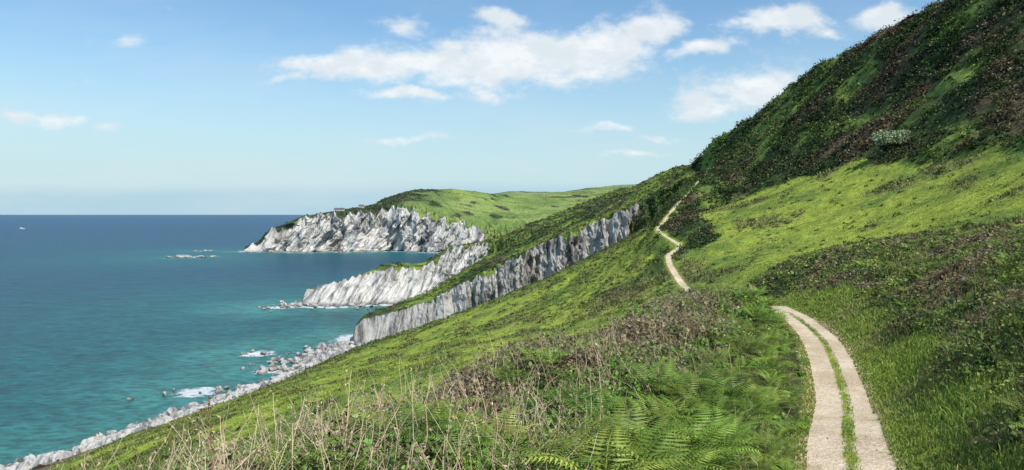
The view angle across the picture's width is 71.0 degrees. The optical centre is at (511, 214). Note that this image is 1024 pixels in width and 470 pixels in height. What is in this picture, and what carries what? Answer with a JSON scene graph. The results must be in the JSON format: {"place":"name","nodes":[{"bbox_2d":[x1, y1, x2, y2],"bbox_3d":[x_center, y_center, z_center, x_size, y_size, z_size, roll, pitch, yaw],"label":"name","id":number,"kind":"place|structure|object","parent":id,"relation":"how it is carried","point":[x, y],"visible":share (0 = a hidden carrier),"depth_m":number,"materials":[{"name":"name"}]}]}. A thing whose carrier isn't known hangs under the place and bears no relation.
{"place":"outdoors","nodes":[
{"label":"outdoors","id":0,"kind":"place"},
{"bbox_2d":[0,215,439,465],"bbox_3d":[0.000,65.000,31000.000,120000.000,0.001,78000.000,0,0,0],"label":"sea","id":1,"kind":"structure","parent":0,"point":[103,318],"depth_m":465.09,"materials":[{"name":"liquid"}]},
{"bbox_2d":[166,254,216,257],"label":"sea skerry","id":2,"kind":"structure","parent":1,"relation":"in","point":[184,256],"depth_m":1076.65,"materials":[{"name":"grey stone"}]},
{"bbox_2d":[127,300,385,400],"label":"reef rocks","id":3,"kind":"object","parent":1,"relation":"in","point":[304,356],"visible":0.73,"depth_m":330.88,"materials":[{"name":"grey stone"}]},
{"bbox_2d":[246,250,274,251],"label":"sea skerry","id":4,"kind":"structure","parent":1,"relation":"in","point":[258,251],"depth_m":1234.17,"materials":[{"name":"grey stone"}]},
{"bbox_2d":[244,187,631,252],"bbox_3d":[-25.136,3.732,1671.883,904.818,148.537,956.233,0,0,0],"label":"distant headland","id":5,"kind":"structure","parent":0,"point":[417,226],"depth_m":1279.34,"materials":[{"name":"grey stone"}]},
{"bbox_2d":[301,188,629,306],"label":"white rock promontory","id":6,"kind":"structure","parent":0,"point":[391,284],"depth_m":544.16,"materials":[{"name":"grey stone"}]},
{"bbox_2d":[0,0,941,214],"label":"sky","id":7,"kind":"structure","parent":0,"point":[108,107],"materials":[{"name":"blue"}]},
{"bbox_2d":[243,164,702,317],"bbox_3d":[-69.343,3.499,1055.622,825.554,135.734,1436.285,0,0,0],"label":"clifftop scrub","id":8,"kind":"object","parent":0,"point":[567,217],"visible":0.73,"depth_m":412.01,"materials":[{"name":"green plant"}]},
{"bbox_2d":[34,0,1023,469],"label":"hillside terrain","id":9,"kind":"structure","parent":0,"point":[824,452],"depth_m":118.06,"materials":[{"name":"green plant"}]},
{"bbox_2d":[0,344,360,469],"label":"shore boulders","id":10,"kind":"object","parent":9,"relation":"on","point":[168,415],"visible":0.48,"depth_m":218.84,"materials":[{"name":"grey stone"}]},
{"bbox_2d":[203,396,215,469],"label":"dried dock stem","id":11,"kind":"object","parent":9,"relation":"on","point":[211,432],"visible":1,"depth_m":4.39,"materials":[{"name":"brown plant"}]},
{"bbox_2d":[258,435,267,469],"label":"dried dock stem","id":12,"kind":"object","parent":9,"relation":"on","point":[266,460],"visible":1,"depth_m":4.43,"materials":[{"name":"brown plant"}]},
{"bbox_2d":[147,285,805,469],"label":"bramble thicket","id":13,"kind":"object","parent":9,"relation":"on","point":[707,330],"visible":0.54,"depth_m":13.02,"materials":[{"name":"green plant"}]},
{"bbox_2d":[26,223,1023,469],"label":"dead bracken","id":14,"kind":"object","parent":9,"relation":"on","point":[318,422],"visible":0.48,"depth_m":9.11,"materials":[{"name":"beige plant"}]},
{"bbox_2d":[191,220,1023,469],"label":"bracken ferns","id":15,"kind":"object","parent":9,"relation":"on","point":[705,444],"visible":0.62,"depth_m":9.79,"materials":[{"name":"green plant"}]},
{"bbox_2d":[294,223,1023,469],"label":"grass","id":16,"kind":"structure","parent":9,"relation":"on","point":[960,412],"depth_m":17.31,"materials":[{"name":"green plant"}]},
{"bbox_2d":[646,0,1023,259],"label":"hillside scrub","id":17,"kind":"object","parent":9,"relation":"on","point":[725,166],"visible":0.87,"depth_m":187.69,"materials":[{"name":"green plant"}]},
{"bbox_2d":[808,317,891,469],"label":"path stones","id":18,"kind":"object","parent":9,"relation":"on","point":[843,408],"visible":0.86,"depth_m":14.74,"materials":[{"name":"grey stone"}]},
{"bbox_2d":[747,219,1023,464],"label":"heather scrub","id":19,"kind":"object","parent":9,"relation":"on","point":[933,274],"visible":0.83,"depth_m":26.33,"materials":[{"name":"green plant"}]},
{"bbox_2d":[871,129,911,149],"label":"blossoming hawthorn","id":20,"kind":"object","parent":9,"relation":"on","point":[885,138],"visible":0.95,"depth_m":148.73,"materials":[{"name":"green plant"}]},
{"bbox_2d":[352,165,705,345],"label":"sea cliff","id":21,"kind":"structure","parent":0,"point":[542,260],"depth_m":362.06,"materials":[{"name":"stone"}]},
{"bbox_2d":[494,184,635,195],"bbox_3d":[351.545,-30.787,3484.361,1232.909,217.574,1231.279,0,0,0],"label":"distant hills","id":22,"kind":"structure","parent":0,"point":[516,193],"depth_m":3246.10,"materials":[{"name":"green plant"}]}
]}

